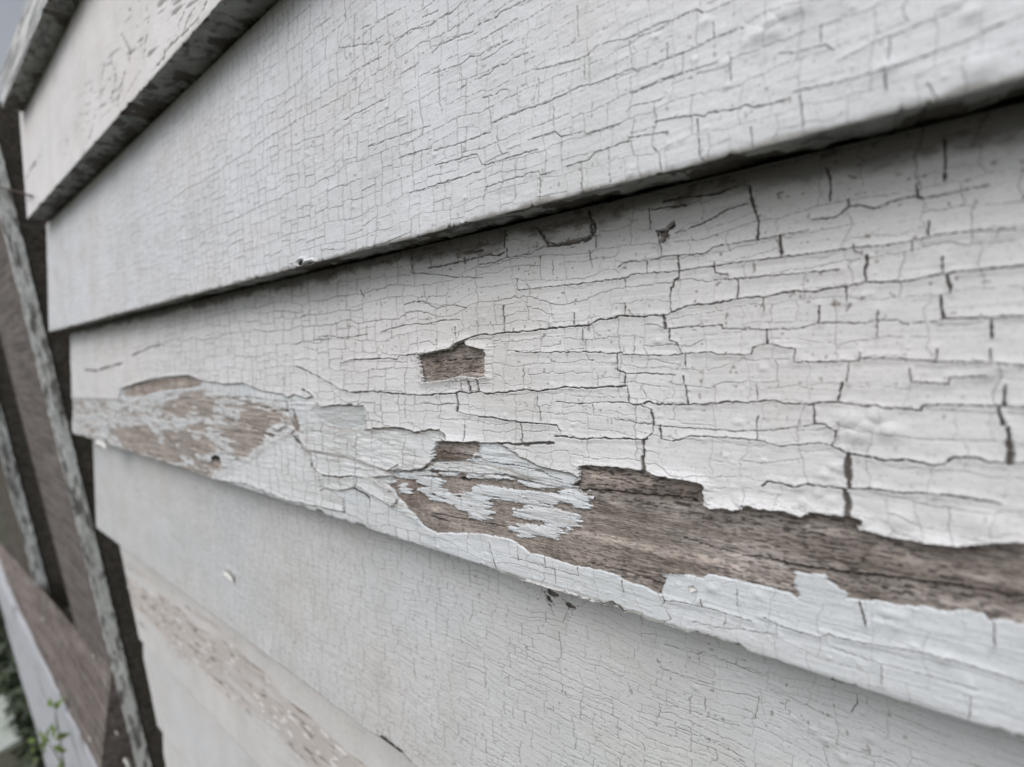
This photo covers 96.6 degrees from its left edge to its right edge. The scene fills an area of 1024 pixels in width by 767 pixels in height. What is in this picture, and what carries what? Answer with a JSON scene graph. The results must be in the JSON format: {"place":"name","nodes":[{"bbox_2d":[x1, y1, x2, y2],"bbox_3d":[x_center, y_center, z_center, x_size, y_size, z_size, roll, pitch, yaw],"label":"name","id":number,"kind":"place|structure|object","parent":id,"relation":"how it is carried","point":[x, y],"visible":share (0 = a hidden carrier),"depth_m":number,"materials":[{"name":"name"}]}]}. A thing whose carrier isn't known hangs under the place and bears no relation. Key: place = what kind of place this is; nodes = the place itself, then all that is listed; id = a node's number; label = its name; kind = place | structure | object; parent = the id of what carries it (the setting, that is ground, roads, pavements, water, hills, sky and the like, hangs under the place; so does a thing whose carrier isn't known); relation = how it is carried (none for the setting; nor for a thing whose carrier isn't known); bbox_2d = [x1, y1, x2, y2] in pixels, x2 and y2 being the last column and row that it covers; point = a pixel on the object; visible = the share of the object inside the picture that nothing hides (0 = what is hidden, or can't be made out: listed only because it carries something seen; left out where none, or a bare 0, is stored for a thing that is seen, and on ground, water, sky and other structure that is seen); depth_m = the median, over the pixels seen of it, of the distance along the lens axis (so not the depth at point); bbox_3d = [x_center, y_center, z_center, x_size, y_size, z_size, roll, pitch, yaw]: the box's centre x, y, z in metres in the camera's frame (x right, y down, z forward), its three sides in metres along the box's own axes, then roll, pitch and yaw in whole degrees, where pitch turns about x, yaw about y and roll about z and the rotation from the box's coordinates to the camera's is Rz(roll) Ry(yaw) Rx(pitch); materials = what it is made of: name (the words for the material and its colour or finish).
{"place":"outdoors","nodes":[
{"label":"outdoors","id":0,"kind":"place"},
{"bbox_2d":[0,694,22,752],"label":"path","id":1,"kind":"structure","parent":0,"point":[8,740],"depth_m":2.35,"materials":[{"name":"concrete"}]},
{"bbox_2d":[0,0,26,101],"label":"sky","id":2,"kind":"structure","parent":0,"point":[11,11],"materials":[{"name":"white"}]},
{"bbox_2d":[0,507,71,766],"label":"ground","id":3,"kind":"structure","parent":0,"point":[6,759],"depth_m":2.27,"materials":[{"name":"soil"}]},
{"bbox_2d":[0,605,45,766],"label":"shrub","id":4,"kind":"object","parent":3,"relation":"on","point":[18,708],"visible":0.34,"depth_m":1.95,"materials":[{"name":"green plant"}]},
{"bbox_2d":[0,543,143,766],"bbox_3d":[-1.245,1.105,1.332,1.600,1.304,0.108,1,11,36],"label":"window sill","id":5,"kind":"structure","parent":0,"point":[56,661],"depth_m":0.97,"materials":[{"name":"paint"}]},
{"bbox_2d":[0,338,69,608],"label":"window casing","id":6,"kind":"object","parent":5,"relation":"on","point":[28,527],"depth_m":1.22,"materials":[{"name":"paint"}]},
{"bbox_2d":[28,697,70,766],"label":"seedling","id":7,"kind":"object","parent":5,"relation":"on","point":[57,748],"visible":1,"depth_m":0.87,"materials":[{"name":"green plant"}]},
{"bbox_2d":[0,102,165,766],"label":"window casing","id":8,"kind":"object","parent":5,"relation":"on","point":[38,357],"depth_m":0.74,"materials":[{"name":"paint"}]},
{"bbox_2d":[0,187,32,196],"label":"nail","id":9,"kind":"object","parent":8,"relation":"attached to","point":[16,191],"visible":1,"depth_m":0.61,"materials":[{"name":"metal"}]},
{"bbox_2d":[123,758,129,766],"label":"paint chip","id":10,"kind":"object","parent":5,"relation":"on","point":[126,761],"visible":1,"depth_m":0.66,"materials":[{"name":"white paint"}]},
{"bbox_2d":[89,96,1023,325],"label":"wall sheathing","id":11,"kind":"object","parent":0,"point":[1010,102],"depth_m":0.19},
{"bbox_2d":[0,0,79,111],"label":"weatherboard","id":12,"kind":"object","parent":11,"relation":"attached to","point":[41,28],"visible":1,"depth_m":0.50,"materials":[{"name":"paint"}]},
{"bbox_2d":[163,734,187,766],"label":"weatherboard","id":13,"kind":"object","parent":11,"relation":"attached to","point":[172,757],"visible":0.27,"depth_m":0.73,"materials":[{"name":"paint"}]},
{"bbox_2d":[143,644,258,766],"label":"weatherboard","id":14,"kind":"object","parent":11,"relation":"attached to","point":[195,733],"visible":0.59,"depth_m":0.62,"materials":[{"name":"paint"}]},
{"bbox_2d":[120,546,414,766],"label":"weatherboard","id":15,"kind":"object","parent":11,"relation":"attached to","point":[263,709],"visible":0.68,"depth_m":0.46,"materials":[{"name":"paint"}]},
{"bbox_2d":[70,103,1023,735],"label":"weatherboard","id":16,"kind":"object","parent":11,"relation":"attached to","point":[772,411],"visible":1,"depth_m":0.15,"materials":[{"name":"paint"}]},
{"bbox_2d":[46,0,1023,331],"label":"weatherboard","id":17,"kind":"object","parent":16,"relation":"on","point":[282,138],"visible":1,"depth_m":0.18,"materials":[{"name":"paint"}]},
{"bbox_2d":[19,0,278,219],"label":"weatherboard","id":18,"kind":"object","parent":17,"relation":"on","point":[118,77],"visible":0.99,"depth_m":0.39,"materials":[{"name":"paint"}]},
{"bbox_2d":[93,439,1023,766],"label":"weatherboard","id":19,"kind":"object","parent":11,"relation":"attached to","point":[415,655],"visible":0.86,"depth_m":0.24,"materials":[{"name":"paint"}]}
]}

